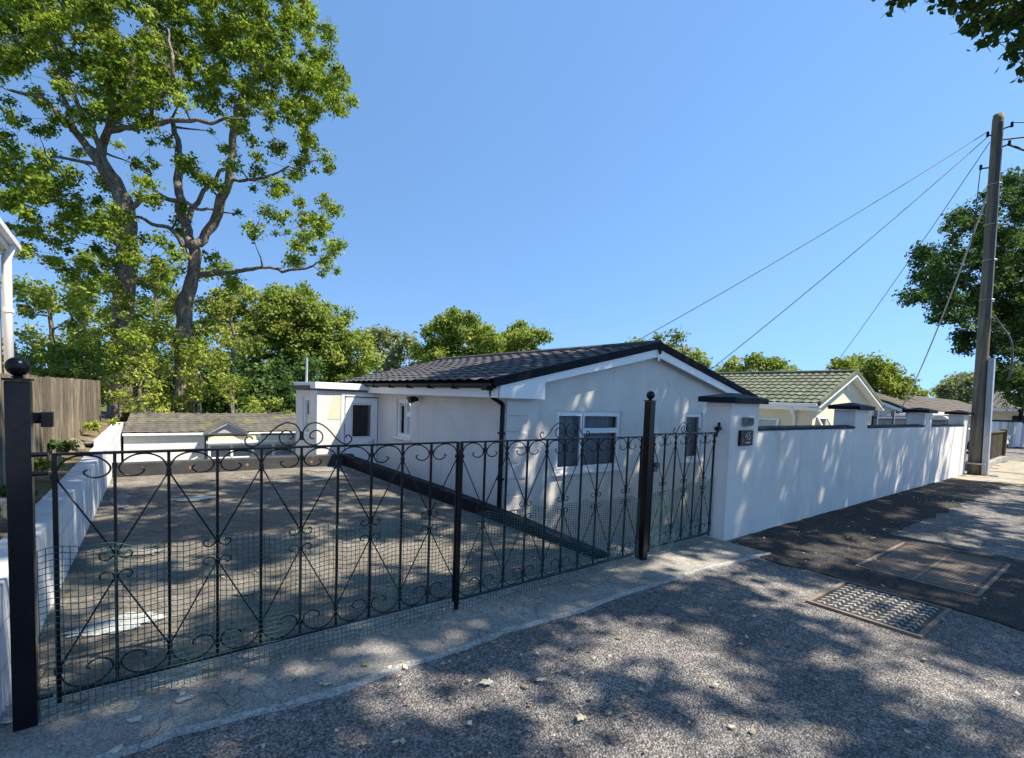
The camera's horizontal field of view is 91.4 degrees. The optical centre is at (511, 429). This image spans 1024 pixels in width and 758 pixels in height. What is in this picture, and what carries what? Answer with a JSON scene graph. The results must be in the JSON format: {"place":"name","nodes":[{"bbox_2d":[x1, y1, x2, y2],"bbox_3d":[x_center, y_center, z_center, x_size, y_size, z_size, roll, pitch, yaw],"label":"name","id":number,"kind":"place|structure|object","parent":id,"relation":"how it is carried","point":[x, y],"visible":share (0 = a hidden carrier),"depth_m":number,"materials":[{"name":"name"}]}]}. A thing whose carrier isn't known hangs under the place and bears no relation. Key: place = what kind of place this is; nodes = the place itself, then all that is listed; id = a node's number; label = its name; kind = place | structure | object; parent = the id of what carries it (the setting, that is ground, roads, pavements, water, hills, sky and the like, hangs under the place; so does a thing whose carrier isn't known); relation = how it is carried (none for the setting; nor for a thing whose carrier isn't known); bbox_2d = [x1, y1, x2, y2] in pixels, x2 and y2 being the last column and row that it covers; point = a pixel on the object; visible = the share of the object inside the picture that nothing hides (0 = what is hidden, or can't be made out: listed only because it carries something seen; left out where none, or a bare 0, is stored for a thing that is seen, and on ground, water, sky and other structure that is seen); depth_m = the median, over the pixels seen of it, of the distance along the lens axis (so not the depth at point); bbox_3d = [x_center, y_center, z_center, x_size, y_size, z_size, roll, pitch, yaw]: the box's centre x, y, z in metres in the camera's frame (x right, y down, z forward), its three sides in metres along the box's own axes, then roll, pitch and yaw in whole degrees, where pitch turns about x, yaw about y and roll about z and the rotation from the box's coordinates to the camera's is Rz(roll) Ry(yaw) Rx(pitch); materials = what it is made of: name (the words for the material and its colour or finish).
{"place":"outdoors","nodes":[
{"label":"outdoors","id":0,"kind":"place"},
{"bbox_2d":[0,411,111,539],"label":"garden bed","id":1,"kind":"object","parent":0,"point":[43,485],"visible":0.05,"depth_m":5.45,"materials":[{"name":"soil"}]},
{"bbox_2d":[0,217,21,373],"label":"house","id":2,"kind":"structure","parent":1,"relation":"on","point":[10,245],"depth_m":6.50,"materials":[{"name":"paint"}]},
{"bbox_2d":[0,485,39,497],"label":"garden plant","id":3,"kind":"object","parent":1,"relation":"on","point":[3,491],"visible":0.09,"depth_m":3.82,"materials":[{"name":"green plant"}]},
{"bbox_2d":[0,373,100,488],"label":"timber fence","id":4,"kind":"object","parent":1,"relation":"on","point":[73,404],"visible":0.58,"depth_m":6.81,"materials":[{"name":"wood"}]},
{"bbox_2d":[34,456,67,476],"bbox_3d":[-4.662,0.349,4.899,0.379,0.221,0.372,1,4,-11],"label":"garden plant","id":5,"kind":"object","parent":1,"relation":"on","point":[40,463],"visible":0.55,"depth_m":4.83,"materials":[{"name":"green plant"}]},
{"bbox_2d":[47,438,79,452],"bbox_3d":[-5.574,0.216,6.152,0.439,0.223,0.283,2,4,0],"label":"garden plant","id":6,"kind":"object","parent":1,"relation":"on","point":[54,444],"visible":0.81,"depth_m":6.14,"materials":[{"name":"green plant"}]},
{"bbox_2d":[59,438,85,451],"bbox_3d":[-5.916,0.251,6.727,0.278,0.272,0.376,-1,5,-38],"label":"rock","id":7,"kind":"object","parent":1,"relation":"on","point":[82,448],"visible":0.35,"depth_m":6.68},
{"bbox_2d":[79,438,94,446],"bbox_3d":[-6.507,0.196,7.660,0.233,0.121,0.491,-1,5,-38],"label":"rock","id":8,"kind":"object","parent":1,"relation":"on","point":[89,442],"visible":0.73,"depth_m":7.54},
{"bbox_2d":[82,417,120,433],"bbox_3d":[-7.432,-0.058,8.980,0.379,0.321,0.674,2,4,5],"label":"garden plant","id":9,"kind":"object","parent":1,"relation":"on","point":[92,425],"visible":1,"depth_m":8.82,"materials":[{"name":"green plant"}]},
{"bbox_2d":[101,401,344,413],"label":"ground","id":10,"kind":"structure","parent":0,"point":[104,408],"depth_m":60.52,"materials":[{"name":"green plant"}]},
{"bbox_2d":[0,272,102,369],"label":"background tree","id":11,"kind":"object","parent":10,"relation":"on","point":[45,297],"visible":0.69,"depth_m":19.09,"materials":[{"name":"green plant"}]},
{"bbox_2d":[0,422,123,714],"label":"retaining wall","id":12,"kind":"structure","parent":10,"relation":"on","point":[86,493],"depth_m":3.97,"materials":[{"name":"paint"}]},
{"bbox_2d":[0,498,6,523],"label":"ornamental block","id":13,"kind":"structure","parent":12,"relation":"on","point":[3,503],"depth_m":3.29,"materials":[{"name":"concrete"}]},
{"bbox_2d":[2,337,134,406],"bbox_3d":[-15.431,-0.992,17.007,5.231,4.288,3.082,2,4,-1],"label":"background tree","id":14,"kind":"object","parent":10,"relation":"on","point":[66,370],"visible":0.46,"depth_m":16.68,"materials":[{"name":"green plant"}]},
{"bbox_2d":[0,0,242,423],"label":"broadleaf tree","id":15,"kind":"object","parent":10,"relation":"on","point":[143,82],"visible":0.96,"depth_m":12.90,"materials":[{"name":"green plant"}]},
{"bbox_2d":[76,207,151,423],"bbox_3d":[-10.854,-2.196,13.738,1.636,7.393,2.150,-1,5,-38],"label":"ivy mass","id":16,"kind":"object","parent":15,"relation":"attached to","point":[120,381],"visible":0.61,"depth_m":13.48,"materials":[{"name":"green plant"}]},
{"bbox_2d":[101,349,179,419],"bbox_3d":[-9.519,-0.223,12.758,1.724,3.665,2.887,-1,5,-38],"label":"shrub","id":17,"kind":"object","parent":10,"relation":"on","point":[137,406],"visible":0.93,"depth_m":12.65,"materials":[{"name":"green plant"}]},
{"bbox_2d":[66,262,230,412],"bbox_3d":[-13.093,-2.401,17.538,7.150,7.131,3.588,2,4,1],"label":"shrub","id":18,"kind":"object","parent":10,"relation":"on","point":[162,368],"visible":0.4,"depth_m":16.91,"materials":[{"name":"green plant"}]},
{"bbox_2d":[55,247,271,412],"bbox_3d":[-16.220,-3.882,22.476,12.057,9.259,5.312,2,4,0],"label":"background tree","id":19,"kind":"object","parent":10,"relation":"on","point":[149,308],"visible":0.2,"depth_m":21.61,"materials":[{"name":"green plant"}]},
{"bbox_2d":[124,316,267,413],"bbox_3d":[-9.070,-0.798,14.046,4.059,4.768,3.090,2,4,1],"label":"shrub","id":20,"kind":"object","parent":10,"relation":"on","point":[194,357],"visible":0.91,"depth_m":13.75,"materials":[{"name":"green plant"}]},
{"bbox_2d":[95,345,328,413],"bbox_3d":[-12.632,-1.329,20.970,10.976,4.779,5.492,2,4,0],"label":"background tree","id":21,"kind":"object","parent":10,"relation":"on","point":[280,384],"visible":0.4,"depth_m":19.80,"materials":[{"name":"green plant"}]},
{"bbox_2d":[118,412,344,461],"bbox_3d":[-6.606,0.610,13.786,6.680,2.083,4.300,-1,5,-38],"label":"bungalow","id":22,"kind":"object","parent":10,"relation":"on","point":[152,431],"visible":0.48,"depth_m":11.44,"materials":[{"name":"grey tile"}]},
{"bbox_2d":[206,439,295,458],"bbox_3d":[-5.423,0.955,12.420,3.700,1.450,0.390,-1,5,-38],"label":"window","id":23,"kind":"structure","parent":22,"relation":"in","point":[239,454],"depth_m":11.80,"materials":[{"name":"white plastic"}]},
{"bbox_2d":[117,453,353,476],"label":"wall","id":24,"kind":"structure","parent":10,"relation":"on","point":[182,466],"depth_m":9.19,"materials":[{"name":"white paint"}]},
{"bbox_2d":[193,289,298,412],"bbox_3d":[-8.789,-1.636,16.355,2.939,6.128,2.237,-1,5,-38],"label":"tree","id":25,"kind":"object","parent":10,"relation":"on","point":[256,339],"visible":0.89,"depth_m":16.06,"materials":[{"name":"green plant"}]},
{"bbox_2d":[135,0,359,412],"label":"broadleaf tree","id":26,"kind":"object","parent":10,"relation":"on","point":[258,42],"visible":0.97,"depth_m":14.32,"materials":[{"name":"green plant"}]},
{"bbox_2d":[176,299,207,412],"bbox_3d":[-9.595,-1.202,15.038,0.936,5.394,1.644,-1,5,-38],"label":"ivy mass","id":27,"kind":"object","parent":26,"relation":"attached to","point":[197,334],"visible":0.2,"depth_m":14.92,"materials":[{"name":"green plant"}]},
{"bbox_2d":[247,396,294,413],"bbox_3d":[-8.494,0.099,17.437,1.464,2.557,1.349,2,4,-1],"label":"shrub","id":28,"kind":"object","parent":10,"relation":"on","point":[272,403],"visible":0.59,"depth_m":17.09,"materials":[{"name":"green plant"}]},
{"bbox_2d":[205,280,386,413],"bbox_3d":[-11.836,-3.751,27.060,11.149,8.939,5.291,2,4,1],"label":"background tree","id":29,"kind":"object","parent":10,"relation":"on","point":[314,321],"visible":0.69,"depth_m":25.50,"materials":[{"name":"green plant"}]},
{"bbox_2d":[362,324,421,372],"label":"background tree","id":30,"kind":"object","parent":10,"relation":"on","point":[395,358],"visible":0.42,"depth_m":42.55,"materials":[{"name":"green plant"}]},
{"bbox_2d":[406,305,506,362],"bbox_3d":[-4.133,-4.640,38.164,7.771,9.743,5.775,2,4,-1],"label":"background tree","id":31,"kind":"object","parent":10,"relation":"on","point":[453,336],"visible":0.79,"depth_m":36.55,"materials":[{"name":"green plant"}]},
{"bbox_2d":[343,455,605,558],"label":"wall","id":32,"kind":"structure","parent":10,"relation":"on","point":[469,503],"depth_m":7.15,"materials":[{"name":"black paint"}]},
{"bbox_2d":[497,319,554,352],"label":"background tree","id":33,"kind":"object","parent":10,"relation":"on","point":[519,336],"visible":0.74,"depth_m":38.37,"materials":[{"name":"green plant"}]},
{"bbox_2d":[584,519,699,555],"bbox_3d":[1.769,1.903,5.847,2.255,1.306,0.750,-1,5,-38],"label":"entrance step","id":34,"kind":"object","parent":10,"relation":"on","point":[628,548],"visible":0.14,"depth_m":5.73,"materials":[{"name":"concrete"}]},
{"bbox_2d":[624,325,717,368],"bbox_3d":[6.183,-1.232,20.145,3.558,5.894,2.952,3,4,10],"label":"background tree","id":35,"kind":"object","parent":10,"relation":"on","point":[697,355],"visible":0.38,"depth_m":19.32,"materials":[{"name":"green plant"}]},
{"bbox_2d":[713,351,802,371],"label":"background tree","id":36,"kind":"object","parent":10,"relation":"on","point":[755,362],"visible":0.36,"depth_m":34.52,"materials":[{"name":"green plant"}]},
{"bbox_2d":[716,370,884,425],"bbox_3d":[9.810,-0.354,21.598,6.417,4.236,8.630,-1,5,-38],"label":"bungalow","id":37,"kind":"object","parent":10,"relation":"on","point":[807,397],"visible":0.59,"depth_m":18.04,"materials":[{"name":"green tile"}]},
{"bbox_2d":[758,417,779,425],"bbox_3d":[9.105,-0.221,17.804,0.320,0.369,0.750,-1,5,-38],"label":"window","id":38,"kind":"structure","parent":37,"relation":"in","point":[777,422],"depth_m":17.66,"materials":[{"name":"white plastic"}]},
{"bbox_2d":[817,417,831,424],"bbox_3d":[10.670,-0.226,17.091,0.850,0.395,0.320,-1,5,-38],"label":"window","id":39,"kind":"structure","parent":37,"relation":"in","point":[818,418],"depth_m":17.09,"materials":[{"name":"white plastic"}]},
{"bbox_2d":[698,393,973,540],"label":"boundary wall","id":40,"kind":"structure","parent":10,"relation":"on","point":[772,476],"depth_m":7.14,"materials":[{"name":"white paint"}]},
{"bbox_2d":[714,422,720,436],"bbox_3d":[2.344,0.005,5.683,0.156,0.167,0.052,-1,5,-38],"label":"gate hinge post","id":41,"kind":"object","parent":40,"relation":"attached to","point":[718,428],"visible":0.99,"depth_m":5.67,"materials":[{"name":"black metal"}]},
{"bbox_2d":[738,430,752,445],"bbox_3d":[2.732,0.102,5.842,0.290,0.180,0.034,-1,5,-38],"label":"house number sign","id":42,"kind":"object","parent":40,"relation":"attached to","point":[745,437],"visible":1,"depth_m":5.81,"materials":[{"name":"black plastic"}]},
{"bbox_2d":[742,417,753,425],"bbox_3d":[2.748,-0.087,5.817,0.170,0.100,0.066,-1,5,-38],"label":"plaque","id":43,"kind":"object","parent":40,"relation":"attached to","point":[747,421],"visible":1,"depth_m":5.78,"materials":[{"name":"grey metal"}]},
{"bbox_2d":[825,350,925,399],"bbox_3d":[24.606,-1.951,34.234,7.837,7.033,5.469,-1,5,-38],"label":"background tree","id":44,"kind":"object","parent":10,"relation":"on","point":[880,374],"visible":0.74,"depth_m":32.28,"materials":[{"name":"green plant"}]},
{"bbox_2d":[871,392,971,424],"bbox_3d":[31.114,-0.534,38.602,28.450,4.039,5.820,-1,5,-38],"label":"bungalow","id":45,"kind":"object","parent":10,"relation":"on","point":[891,403],"visible":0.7,"depth_m":32.97,"materials":[{"name":"brown tile"}]},
{"bbox_2d":[912,387,939,397],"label":"background tree","id":46,"kind":"object","parent":10,"relation":"on","point":[926,392],"visible":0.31,"depth_m":59.67,"materials":[{"name":"green plant"}]},
{"bbox_2d":[891,164,1023,411],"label":"spreading tree","id":47,"kind":"object","parent":10,"relation":"on","point":[943,266],"visible":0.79,"depth_m":22.80,"materials":[{"name":"green plant"}]},
{"bbox_2d":[929,371,1003,402],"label":"background tree","id":48,"kind":"object","parent":10,"relation":"on","point":[956,386],"visible":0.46,"depth_m":46.30,"materials":[{"name":"green plant"}]},
{"bbox_2d":[992,392,1023,429],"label":"bungalow","id":49,"kind":"object","parent":10,"relation":"on","point":[999,412],"visible":0.3,"depth_m":30.21,"materials":[{"name":"grey tile"}]},
{"bbox_2d":[38,465,599,694],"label":"driveway","id":50,"kind":"structure","parent":0,"point":[151,527],"depth_m":4.73,"materials":[{"name":"concrete"}]},
{"bbox_2d":[61,611,165,637],"bbox_3d":[-2.529,1.246,3.192,0.301,0.001,0.518,4,4,34],"label":"screed patch","id":51,"kind":"object","parent":50,"relation":"on","point":[112,623],"visible":0.65,"depth_m":3.19,"materials":[{"name":"concrete"}]},
{"bbox_2d":[109,492,130,507],"bbox_3d":[-5.193,0.932,6.631,0.228,0.002,1.229,-1,5,-38],"label":"screed patch","id":52,"kind":"object","parent":50,"relation":"on","point":[122,497],"visible":0.78,"depth_m":6.59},
{"bbox_2d":[125,548,163,555],"bbox_3d":[-3.375,1.126,4.594,0.312,0.002,0.185,-1,5,-38],"label":"screed patch","id":53,"kind":"object","parent":50,"relation":"on","point":[147,552],"visible":0.64,"depth_m":4.58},
{"bbox_2d":[171,496,215,500],"bbox_3d":[-4.372,0.950,6.848,0.575,0.001,0.365,-1,5,-38],"label":"screed patch","id":54,"kind":"object","parent":50,"relation":"on","point":[196,498],"visible":0.9,"depth_m":6.85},
{"bbox_2d":[233,589,253,594],"bbox_3d":[-2.012,1.229,3.757,0.152,0.001,0.096,-1,5,-38],"label":"screed patch","id":55,"kind":"object","parent":50,"relation":"on","point":[249,591],"visible":0.59,"depth_m":3.77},
{"bbox_2d":[265,477,335,482],"bbox_3d":[-3.573,0.869,8.611,1.290,0.001,0.405,-1,5,-38],"label":"screed patch","id":56,"kind":"object","parent":50,"relation":"on","point":[304,479],"visible":0.91,"depth_m":8.56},
{"bbox_2d":[307,467,347,471],"bbox_3d":[-3.597,0.791,9.824,0.850,0.002,0.595,-1,5,-38],"label":"screed patch","id":57,"kind":"object","parent":50,"relation":"on","point":[327,469],"visible":0.84,"depth_m":9.82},
{"bbox_2d":[0,0,1023,397],"label":"sky","id":58,"kind":"structure","parent":0,"point":[586,172],"materials":[{"name":"blue"}]},
{"bbox_2d":[120,457,1023,757],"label":"road","id":59,"kind":"structure","parent":0,"point":[878,693],"depth_m":2.74,"materials":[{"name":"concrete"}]},
{"bbox_2d":[0,535,767,757],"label":"concrete apron","id":60,"kind":"object","parent":59,"relation":"on","point":[108,727],"visible":0.87,"depth_m":2.83,"materials":[{"name":"concrete"}]},
{"bbox_2d":[0,713,11,723],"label":"fallen leaf","id":61,"kind":"object","parent":60,"relation":"on","point":[7,720],"visible":0.81,"depth_m":2.24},
{"bbox_2d":[1,357,53,731],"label":"gate post","id":62,"kind":"object","parent":60,"relation":"on","point":[21,417],"visible":1,"depth_m":2.16,"materials":[{"name":"black metal"}]},
{"bbox_2d":[37,422,462,723],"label":"driveway gate","id":63,"kind":"structure","parent":62,"relation":"attached to","point":[217,641],"depth_m":2.69,"materials":[{"name":"black metal"}]},
{"bbox_2d":[127,715,141,721],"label":"fallen leaf","id":64,"kind":"object","parent":60,"relation":"on","point":[135,718],"visible":1,"depth_m":2.28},
{"bbox_2d":[169,682,180,690],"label":"fallen leaf","id":65,"kind":"object","parent":60,"relation":"on","point":[175,686],"visible":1,"depth_m":2.54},
{"bbox_2d":[174,694,195,702],"bbox_3d":[-1.601,1.323,2.455,0.097,0.004,0.052,-1,5,-38],"label":"paint splash","id":66,"kind":"object","parent":60,"relation":"on","point":[184,698],"visible":1,"depth_m":2.46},
{"bbox_2d":[636,391,656,560],"bbox_3d":[1.322,0.611,4.904,0.132,1.968,0.088,-1,5,-38],"label":"gate post","id":67,"kind":"object","parent":60,"relation":"on","point":[648,445],"visible":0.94,"depth_m":4.85,"materials":[{"name":"black metal"}]},
{"bbox_2d":[458,422,643,608],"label":"driveway gate","id":68,"kind":"structure","parent":67,"relation":"attached to","point":[481,584],"depth_m":4.10,"materials":[{"name":"black metal"}]},
{"bbox_2d":[648,422,715,555],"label":"pedestrian gate","id":69,"kind":"structure","parent":67,"relation":"attached to","point":[656,465],"depth_m":5.30,"materials":[{"name":"black metal"}]},
{"bbox_2d":[90,552,770,757],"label":"apron edging","id":70,"kind":"object","parent":59,"relation":"on","point":[175,732],"visible":1,"depth_m":2.67,"materials":[{"name":"concrete"}]},
{"bbox_2d":[106,744,122,753],"bbox_3d":[-1.653,1.337,2.098,0.037,0.007,0.082,3,4,20],"label":"fallen leaf","id":71,"kind":"object","parent":70,"relation":"on","point":[115,749],"visible":1,"depth_m":2.09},
{"bbox_2d":[479,677,497,684],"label":"fallen leaf","id":72,"kind":"object","parent":59,"relation":"on","point":[486,681],"visible":1,"depth_m":2.69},
{"bbox_2d":[38,466,1020,757],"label":"leaf litter","id":73,"kind":"object","parent":59,"relation":"on","point":[402,740],"visible":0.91,"depth_m":2.81,"materials":[{"name":"beige plant"}]},
{"bbox_2d":[576,710,583,720],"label":"fallen leaf","id":74,"kind":"object","parent":59,"relation":"on","point":[580,716],"visible":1,"depth_m":2.41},
{"bbox_2d":[732,519,1023,630],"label":"tarmac patch","id":75,"kind":"object","parent":59,"relation":"on","point":[837,553],"visible":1,"depth_m":5.13,"materials":[{"name":"asphalt"}]},
{"bbox_2d":[854,542,1010,596],"bbox_3d":[4.296,1.385,5.083,1.560,0.020,0.920,-1,5,-38],"label":"access cover","id":76,"kind":"object","parent":75,"relation":"on","point":[956,572],"visible":1,"depth_m":4.99,"materials":[{"name":"grey metal"}]},
{"bbox_2d":[806,580,950,638],"bbox_3d":[2.909,1.403,3.976,0.830,0.020,0.740,-1,5,-38],"label":"access cover","id":77,"kind":"object","parent":59,"relation":"on","point":[916,618],"visible":1,"depth_m":3.92,"materials":[{"name":"grey metal"}]},
{"bbox_2d":[871,0,1023,82],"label":"roadside tree","id":78,"kind":"object","parent":59,"relation":"on","point":[1008,18],"visible":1,"depth_m":8.23,"materials":[{"name":"green plant"}]},
{"bbox_2d":[750,478,1006,535],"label":"footway","id":79,"kind":"structure","parent":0,"point":[876,511],"depth_m":8.20,"materials":[{"name":"asphalt"}]},
{"bbox_2d":[951,461,1023,485],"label":"footway end","id":80,"kind":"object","parent":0,"point":[1010,472],"visible":0.84,"depth_m":13.02,"materials":[{"name":"concrete"}]},
{"bbox_2d":[965,112,1013,476],"bbox_3d":[12.229,-3.377,12.726,0.400,9.155,0.969,-1,5,-38],"label":"utility pole","id":81,"kind":"object","parent":80,"relation":"on","point":[977,463],"visible":1,"depth_m":12.76,"materials":[{"name":"wood"}]},
{"bbox_2d":[635,131,987,341],"bbox_3d":[7.142,-4.627,12.481,9.842,6.273,0.018,2,4,-6],"label":"overhead cable","id":82,"kind":"object","parent":81,"relation":"attached to","point":[811,240],"visible":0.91,"depth_m":12.50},
{"bbox_2d":[711,136,988,369],"bbox_3d":[8.252,-4.273,12.444,7.649,6.652,0.018,2,4,-8],"label":"overhead cable","id":83,"kind":"object","parent":81,"relation":"attached to","point":[850,255],"visible":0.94,"depth_m":12.46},
{"bbox_2d":[831,142,989,369],"bbox_3d":[12.060,-4.742,15.766,0.018,5.531,5.740,2,4,0],"label":"overhead cable","id":84,"kind":"object","parent":81,"relation":"attached to","point":[916,249],"visible":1,"depth_m":14.85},
{"bbox_2d":[901,194,986,408],"bbox_3d":[15.656,-3.864,18.537,0.044,6.184,13.316,4,4,31],"label":"overhead cable","id":85,"kind":"object","parent":81,"relation":"attached to","point":[982,208],"visible":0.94,"depth_m":16.30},
{"bbox_2d":[968,170,980,270],"bbox_3d":[11.993,-5.457,12.958,0.066,2.650,0.020,5,4,34],"label":"overhead cable","id":86,"kind":"object","parent":81,"relation":"attached to","point":[974,220],"visible":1,"depth_m":12.96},
{"bbox_2d":[1003,136,1023,139],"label":"overhead cable","id":87,"kind":"object","parent":81,"relation":"attached to","point":[1013,138],"visible":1,"depth_m":12.53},
{"bbox_2d":[1009,144,1023,150],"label":"overhead cable","id":88,"kind":"object","parent":81,"relation":"attached to","point":[1017,147],"visible":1,"depth_m":12.41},
{"bbox_2d":[964,447,1023,471],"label":"road turning","id":89,"kind":"structure","parent":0,"point":[1012,453],"depth_m":20.64,"materials":[{"name":"concrete"}]},
{"bbox_2d":[873,410,907,424],"bbox_3d":[11.812,0.820,15.668,3.120,2.780,0.120,-1,5,-38],"label":"railing","id":90,"kind":"object","parent":89,"relation":"on","point":[887,419],"visible":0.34,"depth_m":15.39,"materials":[{"name":"blue paint"}]},
{"bbox_2d":[883,413,947,423],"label":"garden shed","id":91,"kind":"structure","parent":89,"relation":"on","point":[938,419],"depth_m":17.46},
{"bbox_2d":[899,413,1009,450],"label":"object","id":92,"kind":"object","parent":89,"relation":"on","point":[1008,443],"visible":0.08,"depth_m":20.12,"materials":[{"name":"white paint"}]},
{"bbox_2d":[989,429,1007,466],"bbox_3d":[15.107,0.584,15.763,6.212,1.080,0.218,-1,5,-40],"label":"boarded fence","id":93,"kind":"object","parent":89,"relation":"on","point":[998,444],"visible":0.52,"depth_m":16.84,"materials":[{"name":"wood"}]},
{"bbox_2d":[991,420,1007,430],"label":"timber gate","id":94,"kind":"structure","parent":89,"relation":"on","point":[997,425],"depth_m":24.40,"materials":[{"name":"white paint"}]},
{"bbox_2d":[1016,409,1023,447],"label":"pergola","id":95,"kind":"object","parent":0,"point":[1020,416],"visible":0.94,"depth_m":24.93,"materials":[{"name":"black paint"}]},
{"bbox_2d":[1008,420,1023,446],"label":"timber gate","id":96,"kind":"structure","parent":95,"relation":"attached to","point":[1014,431],"depth_m":24.75,"materials":[{"name":"white paint"}]},
{"bbox_2d":[1020,422,1023,446],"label":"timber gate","id":97,"kind":"structure","parent":95,"relation":"attached to","point":[1022,440],"depth_m":24.93,"materials":[{"name":"white paint"}]},
{"label":"yard ground","id":98,"kind":"structure","parent":0,"visible":0},
{"bbox_2d":[292,340,757,540],"bbox_3d":[-0.257,-0.105,12.478,8.740,3.736,8.448,-1,5,-38],"label":"bungalow","id":99,"kind":"object","parent":98,"relation":"on","point":[598,390],"visible":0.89,"depth_m":9.21,"materials":[{"name":"white paint"}]},
{"bbox_2d":[299,396,309,438],"bbox_3d":[-4.539,-0.268,11.059,0.145,0.914,0.620,-1,5,-38],"label":"window","id":100,"kind":"structure","parent":99,"relation":"in","point":[306,399],"depth_m":11.17,"materials":[{"name":"white plastic"}]},
{"bbox_2d":[305,357,307,381],"bbox_3d":[-4.669,-1.348,11.368,0.053,0.570,0.056,-1,5,-38],"label":"vent pipe","id":101,"kind":"object","parent":99,"relation":"on","point":[306,369],"visible":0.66,"depth_m":11.35,"materials":[{"name":"metal"}]},
{"bbox_2d":[344,397,377,462],"bbox_3d":[-3.404,0.237,11.136,0.720,1.870,0.344,-1,5,-38],"label":"door","id":102,"kind":"structure","parent":99,"relation":"in","point":[356,409],"depth_m":11.14,"materials":[{"name":"white plastic"}]},
{"bbox_2d":[393,399,410,440],"bbox_3d":[-2.218,-0.200,10.295,0.145,0.824,0.780,-1,5,-38],"label":"window","id":103,"kind":"structure","parent":99,"relation":"in","point":[404,408],"depth_m":10.30,"materials":[{"name":"white plastic"}]},
{"bbox_2d":[407,396,418,402],"bbox_3d":[-1.907,-0.570,9.595,0.196,0.136,0.150,-1,5,-38],"label":"security light","id":104,"kind":"object","parent":99,"relation":"attached to","point":[411,399],"visible":1,"depth_m":9.54,"materials":[{"name":"black plastic"}]},
{"bbox_2d":[552,411,622,476],"bbox_3d":[1.302,0.196,8.783,1.750,1.130,0.283,-1,5,-38],"label":"window","id":105,"kind":"structure","parent":99,"relation":"in","point":[599,424],"depth_m":8.83,"materials":[{"name":"white plastic"}]},
{"bbox_2d":[681,413,702,463],"bbox_3d":[3.807,0.157,10.733,0.780,1.110,0.281,-1,5,-38],"label":"window","id":106,"kind":"structure","parent":99,"relation":"in","point":[689,417],"depth_m":10.86,"materials":[{"name":"white plastic"}]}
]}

